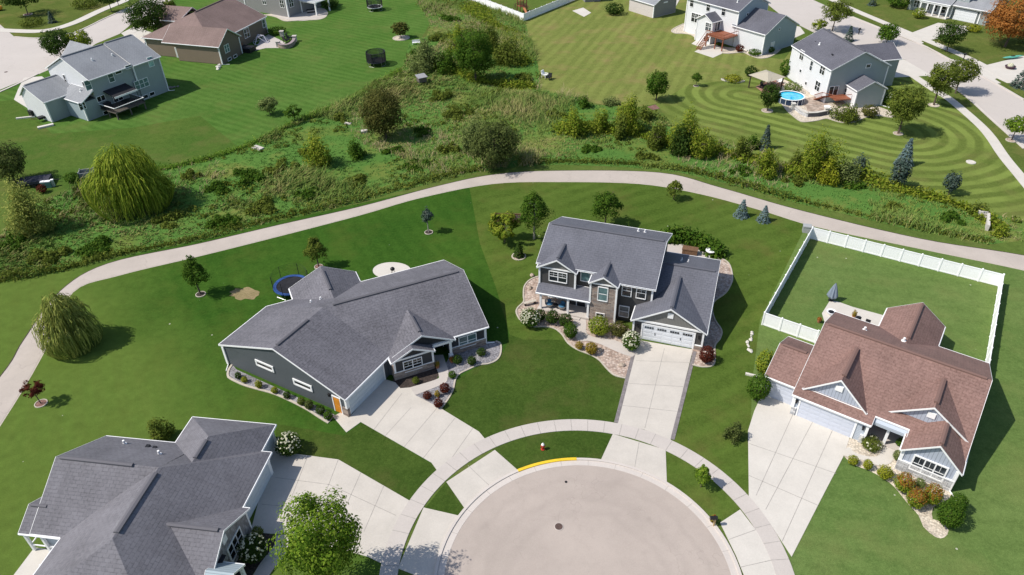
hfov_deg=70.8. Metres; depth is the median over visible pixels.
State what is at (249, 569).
mulch bed
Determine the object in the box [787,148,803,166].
shrub
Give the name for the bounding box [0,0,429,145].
lawn
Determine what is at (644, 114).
shrub
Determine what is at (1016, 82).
spruce tree
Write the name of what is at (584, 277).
window
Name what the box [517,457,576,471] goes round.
yellow kerb paint
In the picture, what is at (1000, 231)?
shrub
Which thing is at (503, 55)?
shrub
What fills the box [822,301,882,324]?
patio
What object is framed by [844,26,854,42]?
spruce tree
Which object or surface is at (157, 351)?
lawn
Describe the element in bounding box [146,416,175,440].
shrub
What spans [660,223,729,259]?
hedge
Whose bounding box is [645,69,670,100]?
tree
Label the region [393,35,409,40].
tree ring
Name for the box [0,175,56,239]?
shrub
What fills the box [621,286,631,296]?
window
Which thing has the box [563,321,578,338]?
shrub
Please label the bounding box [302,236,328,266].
tree
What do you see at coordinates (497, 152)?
shrub
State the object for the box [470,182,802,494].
lawn
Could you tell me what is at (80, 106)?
window
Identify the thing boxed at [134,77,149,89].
window
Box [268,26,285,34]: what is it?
shrub
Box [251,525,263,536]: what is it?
shrub
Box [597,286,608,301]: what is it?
window
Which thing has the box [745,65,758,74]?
shrub
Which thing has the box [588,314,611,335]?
shrub
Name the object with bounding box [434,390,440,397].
shrub
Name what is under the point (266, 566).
walkway
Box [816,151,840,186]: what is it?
shrub
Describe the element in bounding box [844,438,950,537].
gravel bed
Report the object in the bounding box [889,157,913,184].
tree
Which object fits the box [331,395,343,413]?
door
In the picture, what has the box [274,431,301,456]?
shrub
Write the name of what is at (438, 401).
shrub
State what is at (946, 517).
shrub
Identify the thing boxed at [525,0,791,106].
lawn
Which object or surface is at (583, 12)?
patio
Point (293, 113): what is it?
tree
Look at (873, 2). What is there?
spruce tree
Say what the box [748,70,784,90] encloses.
gazebo
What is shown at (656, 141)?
shrub
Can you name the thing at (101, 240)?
brush
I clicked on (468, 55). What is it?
tree
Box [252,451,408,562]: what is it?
driveway
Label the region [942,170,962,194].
tree
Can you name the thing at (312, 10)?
patio sofa
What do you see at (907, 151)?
spruce tree
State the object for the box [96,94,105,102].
window
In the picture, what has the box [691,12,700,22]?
window
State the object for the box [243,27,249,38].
window
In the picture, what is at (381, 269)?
patio
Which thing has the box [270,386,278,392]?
shrub
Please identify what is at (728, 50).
gravel bed
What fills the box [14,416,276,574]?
ranch house
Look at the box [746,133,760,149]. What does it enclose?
shrub
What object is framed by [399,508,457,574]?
driveway apron
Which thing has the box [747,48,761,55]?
shrub
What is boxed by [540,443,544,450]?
fire hydrant
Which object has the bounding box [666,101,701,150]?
shrub
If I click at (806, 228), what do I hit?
utility cabinet
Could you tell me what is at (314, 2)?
pergola
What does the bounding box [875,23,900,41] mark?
tree
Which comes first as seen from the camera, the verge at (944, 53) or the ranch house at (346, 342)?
the ranch house at (346, 342)
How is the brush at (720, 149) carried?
on the meadow ground at (378, 158)
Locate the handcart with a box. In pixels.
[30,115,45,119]
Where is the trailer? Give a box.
[17,174,59,187]
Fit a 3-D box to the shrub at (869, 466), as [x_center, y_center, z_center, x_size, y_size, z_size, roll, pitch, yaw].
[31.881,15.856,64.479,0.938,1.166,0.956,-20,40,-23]
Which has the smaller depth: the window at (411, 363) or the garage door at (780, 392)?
the garage door at (780, 392)
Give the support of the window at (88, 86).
in the two storey house at (84, 81)
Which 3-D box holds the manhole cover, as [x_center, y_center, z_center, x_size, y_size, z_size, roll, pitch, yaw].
[3.927,20.055,60.401,0.760,0.052,0.760,-1,36,0]
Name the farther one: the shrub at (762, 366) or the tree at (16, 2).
the tree at (16, 2)
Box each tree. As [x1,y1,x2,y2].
[0,0,38,13]
[0,140,27,181]
[19,380,45,403]
[31,291,102,359]
[37,27,72,56]
[47,11,57,23]
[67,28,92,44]
[77,142,174,222]
[95,0,119,11]
[122,0,167,31]
[163,0,176,5]
[179,255,211,293]
[255,95,278,114]
[266,487,364,574]
[282,104,301,118]
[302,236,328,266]
[357,80,409,137]
[390,21,409,35]
[421,206,433,231]
[451,23,497,80]
[487,210,520,241]
[513,242,524,258]
[518,190,555,238]
[591,191,623,222]
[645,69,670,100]
[666,180,682,199]
[692,73,701,83]
[694,464,713,486]
[733,199,749,219]
[756,205,770,224]
[757,125,771,150]
[758,81,781,110]
[820,0,854,30]
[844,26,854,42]
[866,0,876,6]
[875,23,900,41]
[885,82,929,133]
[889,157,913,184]
[892,138,913,168]
[925,58,962,104]
[933,19,972,51]
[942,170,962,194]
[946,57,982,93]
[980,0,1023,46]
[1003,115,1023,139]
[1009,70,1023,90]
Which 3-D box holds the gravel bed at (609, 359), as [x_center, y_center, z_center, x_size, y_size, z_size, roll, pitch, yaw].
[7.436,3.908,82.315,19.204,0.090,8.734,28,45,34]
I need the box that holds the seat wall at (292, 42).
[275,30,296,48]
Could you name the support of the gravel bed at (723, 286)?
on the lawn at (717, 400)
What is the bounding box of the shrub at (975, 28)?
[966,24,981,31]
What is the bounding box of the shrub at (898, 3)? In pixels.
[886,0,911,6]
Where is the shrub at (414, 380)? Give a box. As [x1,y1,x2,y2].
[411,377,419,383]
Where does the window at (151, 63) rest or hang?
in the two storey house at (84, 81)
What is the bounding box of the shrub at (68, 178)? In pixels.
[62,172,78,181]
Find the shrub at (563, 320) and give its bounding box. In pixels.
[559,313,572,325]
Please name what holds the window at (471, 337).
in the ranch house at (346, 342)
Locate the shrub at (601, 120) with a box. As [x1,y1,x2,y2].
[588,108,610,134]
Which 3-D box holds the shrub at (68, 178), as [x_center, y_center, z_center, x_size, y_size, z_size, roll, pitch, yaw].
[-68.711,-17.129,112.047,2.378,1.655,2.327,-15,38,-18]
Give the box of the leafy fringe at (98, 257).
[0,154,994,281]
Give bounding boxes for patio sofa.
[306,8,314,12]
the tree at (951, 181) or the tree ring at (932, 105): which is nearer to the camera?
the tree at (951, 181)
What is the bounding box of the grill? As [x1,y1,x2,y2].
[103,101,112,108]
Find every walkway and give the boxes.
[253,535,288,574]
[333,413,359,431]
[410,355,447,394]
[573,319,635,356]
[842,447,894,464]
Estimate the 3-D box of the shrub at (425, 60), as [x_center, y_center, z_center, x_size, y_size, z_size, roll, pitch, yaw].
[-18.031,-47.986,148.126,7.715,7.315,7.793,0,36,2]
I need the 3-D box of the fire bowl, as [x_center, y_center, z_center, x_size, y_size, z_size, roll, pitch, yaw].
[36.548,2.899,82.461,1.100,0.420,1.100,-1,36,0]
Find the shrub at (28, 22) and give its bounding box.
[16,17,45,26]
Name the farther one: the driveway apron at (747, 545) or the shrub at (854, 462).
the shrub at (854, 462)
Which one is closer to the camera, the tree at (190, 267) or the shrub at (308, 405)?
the shrub at (308, 405)
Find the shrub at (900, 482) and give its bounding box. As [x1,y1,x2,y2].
[893,471,916,492]
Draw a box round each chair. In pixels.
[281,36,289,43]
[545,72,551,80]
[545,297,553,307]
[558,300,566,309]
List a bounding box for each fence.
[473,0,573,20]
[761,226,1004,362]
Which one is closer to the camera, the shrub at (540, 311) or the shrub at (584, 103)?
the shrub at (540, 311)
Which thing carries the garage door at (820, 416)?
in the ranch house at (894, 375)
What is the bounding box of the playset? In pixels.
[513,0,528,12]
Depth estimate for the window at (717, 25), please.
159.14 m
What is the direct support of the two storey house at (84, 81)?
on the lawn at (322, 62)
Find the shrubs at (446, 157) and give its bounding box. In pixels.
[44,0,1022,239]
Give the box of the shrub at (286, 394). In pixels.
[283,391,290,398]
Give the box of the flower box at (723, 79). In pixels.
[721,78,744,82]
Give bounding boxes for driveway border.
[614,347,695,439]
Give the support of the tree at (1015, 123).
on the verge at (1015, 151)
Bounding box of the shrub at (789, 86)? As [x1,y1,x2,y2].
[783,82,802,91]
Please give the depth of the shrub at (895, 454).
65.06 m
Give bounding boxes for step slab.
[16,116,35,118]
[37,123,53,128]
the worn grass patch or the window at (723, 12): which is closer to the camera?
the worn grass patch
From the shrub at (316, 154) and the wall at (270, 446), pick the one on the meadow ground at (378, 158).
the shrub at (316, 154)
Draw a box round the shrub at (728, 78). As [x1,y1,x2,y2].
[724,74,742,82]
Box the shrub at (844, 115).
[829,102,862,124]
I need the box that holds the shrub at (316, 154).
[299,131,332,169]
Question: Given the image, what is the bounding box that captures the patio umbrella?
[827,283,837,301]
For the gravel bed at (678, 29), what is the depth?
168.94 m
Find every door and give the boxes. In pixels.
[246,464,272,519]
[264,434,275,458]
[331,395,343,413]
[347,364,385,413]
[576,301,585,306]
[640,323,695,348]
[766,380,793,404]
[795,400,857,438]
[827,86,838,97]
[953,8,977,23]
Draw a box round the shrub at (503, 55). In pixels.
[491,35,529,67]
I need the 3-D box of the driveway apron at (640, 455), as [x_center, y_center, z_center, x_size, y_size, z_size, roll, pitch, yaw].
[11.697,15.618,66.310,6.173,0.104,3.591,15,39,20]
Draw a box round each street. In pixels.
[0,0,169,88]
[444,465,730,574]
[767,0,1023,145]
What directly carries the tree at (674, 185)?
on the lawn at (717, 400)
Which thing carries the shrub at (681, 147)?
on the meadow ground at (378, 158)
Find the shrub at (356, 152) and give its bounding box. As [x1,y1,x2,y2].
[347,137,366,161]
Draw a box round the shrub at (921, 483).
[916,477,925,487]
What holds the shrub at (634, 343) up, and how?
on the gravel bed at (609, 359)
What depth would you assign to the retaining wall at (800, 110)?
127.78 m
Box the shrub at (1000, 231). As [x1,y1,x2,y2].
[989,223,1009,238]
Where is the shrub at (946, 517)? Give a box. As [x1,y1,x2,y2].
[936,498,966,528]
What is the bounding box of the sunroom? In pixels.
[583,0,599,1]
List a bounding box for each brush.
[0,14,966,257]
[25,30,903,266]
[428,0,1009,231]
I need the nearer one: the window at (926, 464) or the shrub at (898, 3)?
the window at (926, 464)
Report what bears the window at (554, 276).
in the two storey house at (648, 284)
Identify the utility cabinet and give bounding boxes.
[802,223,811,233]
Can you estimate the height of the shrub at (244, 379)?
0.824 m
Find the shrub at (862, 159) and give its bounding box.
[852,152,869,173]
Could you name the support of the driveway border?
on the driveway at (654, 389)
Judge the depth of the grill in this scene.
132.31 m
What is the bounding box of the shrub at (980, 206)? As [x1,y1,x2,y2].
[967,199,989,215]
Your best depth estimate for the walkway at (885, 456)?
65.82 m
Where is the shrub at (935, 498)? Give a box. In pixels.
[923,482,944,505]
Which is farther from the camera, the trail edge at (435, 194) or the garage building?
the garage building
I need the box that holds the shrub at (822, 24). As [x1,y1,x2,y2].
[811,19,828,29]
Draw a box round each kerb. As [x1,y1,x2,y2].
[0,3,135,91]
[434,458,741,574]
[851,16,1023,148]
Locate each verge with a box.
[13,0,137,37]
[426,480,463,514]
[492,431,612,468]
[666,451,740,522]
[852,12,882,26]
[922,41,949,56]
[952,93,1023,168]
[996,78,1023,96]
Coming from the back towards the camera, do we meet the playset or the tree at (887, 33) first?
the playset
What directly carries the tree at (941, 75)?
on the lawn at (947, 136)
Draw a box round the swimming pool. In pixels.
[778,90,804,105]
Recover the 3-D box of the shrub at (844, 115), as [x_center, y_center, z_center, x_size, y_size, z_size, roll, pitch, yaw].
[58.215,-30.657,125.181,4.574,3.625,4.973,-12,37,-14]
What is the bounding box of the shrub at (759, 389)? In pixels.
[745,372,772,400]
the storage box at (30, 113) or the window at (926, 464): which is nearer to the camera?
the window at (926, 464)
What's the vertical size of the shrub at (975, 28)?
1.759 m
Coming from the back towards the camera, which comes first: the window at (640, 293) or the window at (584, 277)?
the window at (584, 277)
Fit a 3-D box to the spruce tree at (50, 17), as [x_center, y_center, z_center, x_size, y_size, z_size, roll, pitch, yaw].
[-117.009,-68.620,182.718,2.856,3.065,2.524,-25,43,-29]
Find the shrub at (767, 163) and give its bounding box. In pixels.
[753,145,780,180]
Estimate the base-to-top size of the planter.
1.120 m
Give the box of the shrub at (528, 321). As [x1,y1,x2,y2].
[519,307,540,328]
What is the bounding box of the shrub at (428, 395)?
[423,390,431,399]
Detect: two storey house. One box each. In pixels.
[19,34,172,121]
[238,0,321,16]
[535,216,720,350]
[684,0,799,55]
[786,28,901,107]
[908,0,1008,25]
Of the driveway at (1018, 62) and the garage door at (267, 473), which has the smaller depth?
the garage door at (267, 473)
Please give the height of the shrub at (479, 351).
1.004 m
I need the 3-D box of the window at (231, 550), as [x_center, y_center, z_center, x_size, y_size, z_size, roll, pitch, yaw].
[-22.207,20.652,57.906,0.110,1.740,2.240,4,37,7]
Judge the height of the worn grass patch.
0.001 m
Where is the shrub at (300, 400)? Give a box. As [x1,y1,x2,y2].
[297,397,304,404]
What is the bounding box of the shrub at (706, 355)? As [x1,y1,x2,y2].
[699,345,715,362]
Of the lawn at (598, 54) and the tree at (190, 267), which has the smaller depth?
the tree at (190, 267)
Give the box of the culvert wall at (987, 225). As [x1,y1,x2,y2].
[978,210,989,230]
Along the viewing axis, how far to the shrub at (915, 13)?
172.34 m
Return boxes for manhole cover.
[554,523,562,530]
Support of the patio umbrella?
on the lawn at (864, 522)
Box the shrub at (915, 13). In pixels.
[912,7,926,17]
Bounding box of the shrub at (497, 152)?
[465,117,524,172]
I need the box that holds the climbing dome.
[253,34,269,44]
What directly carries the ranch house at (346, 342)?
on the lawn at (157, 351)
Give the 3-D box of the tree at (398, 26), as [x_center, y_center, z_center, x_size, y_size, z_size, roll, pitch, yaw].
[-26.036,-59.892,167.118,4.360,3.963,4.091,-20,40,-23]
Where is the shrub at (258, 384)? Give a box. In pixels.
[254,379,261,387]
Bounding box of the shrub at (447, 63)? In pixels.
[432,48,459,74]
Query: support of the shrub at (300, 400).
on the gravel bed at (232, 370)
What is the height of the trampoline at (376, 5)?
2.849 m
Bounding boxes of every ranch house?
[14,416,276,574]
[141,0,267,64]
[218,260,494,416]
[764,302,992,500]
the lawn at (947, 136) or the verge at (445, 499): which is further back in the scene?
the lawn at (947, 136)
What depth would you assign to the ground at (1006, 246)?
107.85 m
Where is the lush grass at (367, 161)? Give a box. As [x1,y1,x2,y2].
[40,0,880,221]
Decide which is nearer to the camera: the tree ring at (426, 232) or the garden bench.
the garden bench
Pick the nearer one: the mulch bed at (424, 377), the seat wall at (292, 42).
the mulch bed at (424, 377)
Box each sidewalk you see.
[0,0,128,32]
[379,419,794,574]
[830,0,1023,87]
[910,76,1023,187]
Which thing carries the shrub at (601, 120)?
on the meadow ground at (378, 158)
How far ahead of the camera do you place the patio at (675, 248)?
94.00 m
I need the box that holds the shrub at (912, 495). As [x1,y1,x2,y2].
[906,486,928,508]
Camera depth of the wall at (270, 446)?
66.81 m
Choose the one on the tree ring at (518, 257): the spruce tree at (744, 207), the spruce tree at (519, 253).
the spruce tree at (519, 253)
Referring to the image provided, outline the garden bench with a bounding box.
[523,299,535,305]
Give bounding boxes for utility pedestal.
[43,180,52,187]
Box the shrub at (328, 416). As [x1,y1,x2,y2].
[323,411,332,419]
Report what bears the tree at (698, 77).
on the lawn at (947, 136)
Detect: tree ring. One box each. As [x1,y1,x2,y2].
[34,399,47,407]
[195,291,205,296]
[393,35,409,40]
[424,230,432,234]
[511,253,525,260]
[761,108,772,112]
[893,131,902,135]
[928,103,939,106]
[1005,138,1015,142]
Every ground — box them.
[0,0,1023,280]
[0,0,1023,574]
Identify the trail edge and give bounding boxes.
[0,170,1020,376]
[0,182,1021,425]
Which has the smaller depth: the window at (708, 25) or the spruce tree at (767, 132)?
the spruce tree at (767, 132)
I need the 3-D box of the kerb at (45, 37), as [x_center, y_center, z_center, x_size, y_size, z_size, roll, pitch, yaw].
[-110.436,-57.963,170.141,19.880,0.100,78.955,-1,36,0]
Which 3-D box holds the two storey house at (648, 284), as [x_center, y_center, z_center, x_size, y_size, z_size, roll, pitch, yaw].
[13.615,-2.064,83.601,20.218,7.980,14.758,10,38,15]
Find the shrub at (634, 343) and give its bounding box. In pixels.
[622,330,641,350]
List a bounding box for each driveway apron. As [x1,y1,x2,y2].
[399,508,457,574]
[447,450,516,506]
[601,434,666,480]
[720,510,775,574]
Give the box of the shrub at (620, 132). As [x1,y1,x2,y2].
[613,111,626,139]
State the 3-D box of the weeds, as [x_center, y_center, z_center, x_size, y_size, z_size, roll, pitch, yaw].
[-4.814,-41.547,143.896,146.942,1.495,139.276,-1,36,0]
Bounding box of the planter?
[1005,63,1015,69]
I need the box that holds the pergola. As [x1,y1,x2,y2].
[299,0,330,14]
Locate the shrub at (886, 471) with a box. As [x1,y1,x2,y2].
[877,464,894,479]
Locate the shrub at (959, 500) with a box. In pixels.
[948,492,969,511]
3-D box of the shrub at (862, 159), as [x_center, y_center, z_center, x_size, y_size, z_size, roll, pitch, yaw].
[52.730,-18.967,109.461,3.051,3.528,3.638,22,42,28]
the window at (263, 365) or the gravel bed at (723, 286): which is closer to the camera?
the window at (263, 365)
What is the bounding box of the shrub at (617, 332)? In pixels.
[608,320,629,337]
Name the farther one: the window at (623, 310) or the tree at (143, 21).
the tree at (143, 21)
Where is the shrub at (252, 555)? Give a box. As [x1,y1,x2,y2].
[236,532,268,563]
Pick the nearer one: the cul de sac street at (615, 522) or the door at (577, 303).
the cul de sac street at (615, 522)
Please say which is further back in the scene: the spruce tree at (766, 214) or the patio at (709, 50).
the patio at (709, 50)
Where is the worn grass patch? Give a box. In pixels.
[230,287,258,299]
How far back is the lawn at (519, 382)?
73.62 m
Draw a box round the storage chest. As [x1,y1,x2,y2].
[682,245,698,255]
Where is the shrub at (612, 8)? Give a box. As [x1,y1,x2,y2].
[604,2,623,14]
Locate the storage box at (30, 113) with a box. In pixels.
[27,110,34,115]
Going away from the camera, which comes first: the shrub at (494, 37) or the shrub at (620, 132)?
the shrub at (620, 132)
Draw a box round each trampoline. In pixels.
[270,263,307,299]
[365,48,386,67]
[366,0,382,11]
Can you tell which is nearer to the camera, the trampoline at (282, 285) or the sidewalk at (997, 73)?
the trampoline at (282, 285)
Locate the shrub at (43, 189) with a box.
[36,184,46,192]
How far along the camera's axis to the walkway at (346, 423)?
70.46 m
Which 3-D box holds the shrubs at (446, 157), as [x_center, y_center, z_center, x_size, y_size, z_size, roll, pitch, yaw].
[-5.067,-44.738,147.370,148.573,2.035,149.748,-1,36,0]
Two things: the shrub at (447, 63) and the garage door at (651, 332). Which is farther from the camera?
the shrub at (447, 63)
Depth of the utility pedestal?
110.63 m
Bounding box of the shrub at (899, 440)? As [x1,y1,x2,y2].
[895,437,902,446]
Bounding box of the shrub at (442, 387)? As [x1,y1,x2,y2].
[439,382,450,392]
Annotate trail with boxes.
[0,171,1023,423]
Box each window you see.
[77,102,86,110]
[83,80,92,90]
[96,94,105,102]
[107,73,115,82]
[112,96,123,102]
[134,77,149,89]
[146,56,154,67]
[224,44,229,53]
[227,526,243,561]
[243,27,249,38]
[254,359,274,372]
[279,0,284,7]
[288,0,293,7]
[292,378,312,391]
[403,356,422,372]
[458,332,476,348]
[549,270,566,283]
[580,272,590,281]
[595,312,604,319]
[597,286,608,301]
[618,305,629,317]
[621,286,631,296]
[635,288,646,299]
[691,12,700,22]
[705,22,712,31]
[714,21,720,31]
[721,8,725,15]
[799,49,804,61]
[809,60,813,71]
[814,80,820,92]
[819,66,825,75]
[908,454,948,482]
[913,0,919,7]
[941,6,946,13]
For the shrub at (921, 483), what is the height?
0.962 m
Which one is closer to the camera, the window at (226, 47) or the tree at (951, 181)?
the tree at (951, 181)
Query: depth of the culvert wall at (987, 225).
97.62 m
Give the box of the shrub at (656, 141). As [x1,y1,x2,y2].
[645,120,666,150]
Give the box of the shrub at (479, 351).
[476,347,485,355]
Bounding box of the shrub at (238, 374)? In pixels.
[234,371,241,378]
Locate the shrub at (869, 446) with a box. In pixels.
[860,433,884,452]
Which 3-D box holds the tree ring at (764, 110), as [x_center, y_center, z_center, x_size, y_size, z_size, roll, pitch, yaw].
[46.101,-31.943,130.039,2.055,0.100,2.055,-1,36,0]
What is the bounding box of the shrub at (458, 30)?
[444,21,467,59]
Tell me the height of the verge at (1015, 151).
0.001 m
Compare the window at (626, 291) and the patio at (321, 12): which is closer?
the window at (626, 291)
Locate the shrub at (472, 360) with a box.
[467,356,475,364]
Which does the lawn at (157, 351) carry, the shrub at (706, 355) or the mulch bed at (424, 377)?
the mulch bed at (424, 377)
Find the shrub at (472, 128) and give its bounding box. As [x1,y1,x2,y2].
[458,110,487,153]
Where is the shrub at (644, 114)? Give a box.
[638,104,654,121]
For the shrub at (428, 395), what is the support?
on the gravel bed at (493, 352)
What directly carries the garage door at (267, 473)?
in the ranch house at (186, 502)
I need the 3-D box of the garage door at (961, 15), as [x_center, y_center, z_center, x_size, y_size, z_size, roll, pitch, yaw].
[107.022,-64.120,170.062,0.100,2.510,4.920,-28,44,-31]
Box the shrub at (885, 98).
[883,94,892,104]
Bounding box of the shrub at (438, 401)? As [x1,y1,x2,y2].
[434,397,443,407]
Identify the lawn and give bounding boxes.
[0,0,130,29]
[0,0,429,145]
[0,100,236,197]
[0,188,509,574]
[276,423,435,499]
[442,335,623,437]
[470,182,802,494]
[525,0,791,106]
[656,64,1023,221]
[751,226,1023,574]
[826,0,1023,64]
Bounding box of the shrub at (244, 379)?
[240,376,247,382]
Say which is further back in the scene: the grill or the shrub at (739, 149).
the grill
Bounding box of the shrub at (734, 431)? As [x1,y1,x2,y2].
[722,421,743,444]
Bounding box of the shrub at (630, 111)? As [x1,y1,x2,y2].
[613,90,647,135]
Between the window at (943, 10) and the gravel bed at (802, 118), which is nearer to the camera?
the gravel bed at (802, 118)
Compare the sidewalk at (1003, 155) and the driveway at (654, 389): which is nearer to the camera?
the driveway at (654, 389)
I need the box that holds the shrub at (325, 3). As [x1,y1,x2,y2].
[320,0,338,8]
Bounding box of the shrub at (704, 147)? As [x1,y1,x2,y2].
[689,126,716,158]
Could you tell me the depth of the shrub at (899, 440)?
66.44 m
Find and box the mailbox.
[710,515,717,525]
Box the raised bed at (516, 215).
[494,213,520,222]
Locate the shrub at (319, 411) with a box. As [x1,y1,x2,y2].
[315,405,324,414]
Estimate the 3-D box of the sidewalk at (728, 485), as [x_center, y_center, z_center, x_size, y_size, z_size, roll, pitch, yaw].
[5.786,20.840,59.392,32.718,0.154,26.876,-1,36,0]
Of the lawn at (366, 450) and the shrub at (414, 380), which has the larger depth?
the shrub at (414, 380)
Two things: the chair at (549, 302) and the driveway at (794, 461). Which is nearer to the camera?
the driveway at (794, 461)
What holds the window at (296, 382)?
in the ranch house at (346, 342)
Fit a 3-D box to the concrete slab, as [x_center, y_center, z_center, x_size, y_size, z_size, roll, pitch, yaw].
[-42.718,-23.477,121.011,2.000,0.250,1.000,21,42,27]
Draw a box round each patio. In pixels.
[255,34,284,50]
[273,8,327,20]
[373,262,409,276]
[573,8,590,16]
[667,243,719,275]
[692,40,722,57]
[756,80,783,91]
[802,97,827,111]
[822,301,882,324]
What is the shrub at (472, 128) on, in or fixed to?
on the meadow ground at (378, 158)
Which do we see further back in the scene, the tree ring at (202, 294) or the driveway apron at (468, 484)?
the tree ring at (202, 294)
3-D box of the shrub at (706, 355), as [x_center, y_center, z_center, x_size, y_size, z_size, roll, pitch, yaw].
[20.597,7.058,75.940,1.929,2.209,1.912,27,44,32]
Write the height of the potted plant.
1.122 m
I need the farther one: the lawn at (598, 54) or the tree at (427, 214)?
the lawn at (598, 54)
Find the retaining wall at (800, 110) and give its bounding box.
[790,102,831,116]
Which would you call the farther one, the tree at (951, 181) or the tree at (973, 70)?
the tree at (973, 70)
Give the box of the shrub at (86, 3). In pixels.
[68,0,98,7]
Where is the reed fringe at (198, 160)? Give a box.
[149,66,402,171]
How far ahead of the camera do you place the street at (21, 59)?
165.49 m
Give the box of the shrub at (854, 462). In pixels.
[848,454,859,465]
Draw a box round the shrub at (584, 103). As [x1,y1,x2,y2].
[577,95,593,108]
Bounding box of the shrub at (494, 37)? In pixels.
[484,22,500,52]
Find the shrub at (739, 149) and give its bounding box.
[729,133,751,157]
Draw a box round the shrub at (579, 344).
[575,341,583,349]
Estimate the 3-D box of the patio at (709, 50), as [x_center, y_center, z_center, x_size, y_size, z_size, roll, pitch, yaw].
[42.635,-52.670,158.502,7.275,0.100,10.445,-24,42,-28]
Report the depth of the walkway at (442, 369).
74.90 m
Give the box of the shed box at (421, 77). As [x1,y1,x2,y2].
[415,73,427,83]
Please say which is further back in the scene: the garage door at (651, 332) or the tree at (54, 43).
the tree at (54, 43)
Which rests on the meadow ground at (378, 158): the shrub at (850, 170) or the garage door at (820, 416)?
the shrub at (850, 170)
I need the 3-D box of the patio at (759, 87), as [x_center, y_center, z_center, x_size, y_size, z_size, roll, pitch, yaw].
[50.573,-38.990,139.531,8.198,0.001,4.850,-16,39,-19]
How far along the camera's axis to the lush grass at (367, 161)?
114.91 m
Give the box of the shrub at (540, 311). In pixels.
[535,309,545,320]
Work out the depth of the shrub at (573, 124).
121.40 m
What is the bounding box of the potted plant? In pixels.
[852,310,857,317]
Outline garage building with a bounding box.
[629,0,676,17]
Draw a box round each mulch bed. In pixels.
[235,533,275,574]
[392,364,438,387]
[648,105,658,109]
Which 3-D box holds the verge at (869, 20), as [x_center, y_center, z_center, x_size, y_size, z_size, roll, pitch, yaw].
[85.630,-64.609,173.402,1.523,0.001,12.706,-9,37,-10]
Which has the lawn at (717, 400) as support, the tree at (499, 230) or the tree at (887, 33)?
the tree at (499, 230)
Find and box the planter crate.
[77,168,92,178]
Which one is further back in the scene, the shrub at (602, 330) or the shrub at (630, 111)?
the shrub at (630, 111)
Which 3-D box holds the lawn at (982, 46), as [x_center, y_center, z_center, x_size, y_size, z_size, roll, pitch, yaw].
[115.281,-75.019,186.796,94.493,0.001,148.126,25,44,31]
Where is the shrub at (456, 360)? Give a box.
[452,354,462,363]
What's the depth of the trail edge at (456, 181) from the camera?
100.13 m
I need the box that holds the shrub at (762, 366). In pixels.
[755,348,773,374]
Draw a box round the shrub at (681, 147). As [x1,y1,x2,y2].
[667,122,696,156]
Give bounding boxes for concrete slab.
[251,145,263,150]
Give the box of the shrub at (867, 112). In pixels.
[861,104,879,116]
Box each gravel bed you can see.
[227,364,333,423]
[264,13,327,20]
[416,340,501,408]
[515,276,633,378]
[671,23,694,37]
[692,257,732,367]
[722,47,780,58]
[780,79,892,122]
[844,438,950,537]
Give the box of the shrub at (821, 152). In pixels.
[799,124,849,181]
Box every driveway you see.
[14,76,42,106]
[121,27,151,43]
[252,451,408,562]
[349,380,483,469]
[618,341,692,439]
[748,396,849,556]
[794,26,803,37]
[892,23,967,43]
[894,59,930,76]
[952,56,1023,83]
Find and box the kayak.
[1003,55,1022,57]
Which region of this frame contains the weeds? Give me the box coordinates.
[0,0,1021,269]
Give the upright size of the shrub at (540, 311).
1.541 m
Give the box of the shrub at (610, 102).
[601,96,620,106]
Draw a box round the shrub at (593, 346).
[585,342,598,354]
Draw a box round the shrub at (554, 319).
[545,309,559,323]
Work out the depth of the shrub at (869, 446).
66.17 m
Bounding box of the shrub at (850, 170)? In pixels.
[832,156,863,183]
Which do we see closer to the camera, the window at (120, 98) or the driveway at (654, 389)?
the driveway at (654, 389)
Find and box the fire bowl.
[826,308,835,315]
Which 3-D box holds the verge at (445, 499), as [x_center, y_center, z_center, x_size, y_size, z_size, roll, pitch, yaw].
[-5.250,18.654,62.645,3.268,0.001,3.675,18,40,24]
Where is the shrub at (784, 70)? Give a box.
[779,59,789,75]
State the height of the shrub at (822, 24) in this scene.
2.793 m
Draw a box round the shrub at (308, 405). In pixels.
[304,399,313,409]
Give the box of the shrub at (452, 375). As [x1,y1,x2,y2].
[447,370,456,378]
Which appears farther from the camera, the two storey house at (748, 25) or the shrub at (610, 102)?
the two storey house at (748, 25)
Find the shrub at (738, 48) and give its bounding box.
[735,44,743,51]
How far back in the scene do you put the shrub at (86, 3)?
192.84 m
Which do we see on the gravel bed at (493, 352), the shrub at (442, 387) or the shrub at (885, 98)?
the shrub at (442, 387)
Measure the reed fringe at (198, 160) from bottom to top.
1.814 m
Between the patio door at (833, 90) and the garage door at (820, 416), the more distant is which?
the patio door at (833, 90)
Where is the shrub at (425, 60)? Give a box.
[407,35,441,74]
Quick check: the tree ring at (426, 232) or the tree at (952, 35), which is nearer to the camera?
the tree ring at (426, 232)
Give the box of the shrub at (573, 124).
[561,105,589,138]
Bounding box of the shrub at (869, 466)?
[863,459,873,469]
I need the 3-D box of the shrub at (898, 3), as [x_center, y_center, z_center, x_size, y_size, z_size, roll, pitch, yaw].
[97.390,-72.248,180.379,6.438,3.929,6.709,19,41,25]
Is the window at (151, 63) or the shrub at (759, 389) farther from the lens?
the window at (151, 63)
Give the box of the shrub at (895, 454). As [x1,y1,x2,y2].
[892,450,900,459]
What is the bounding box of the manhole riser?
[966,160,975,163]
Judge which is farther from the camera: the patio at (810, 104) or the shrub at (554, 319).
the patio at (810, 104)
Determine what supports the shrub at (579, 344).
on the gravel bed at (609, 359)

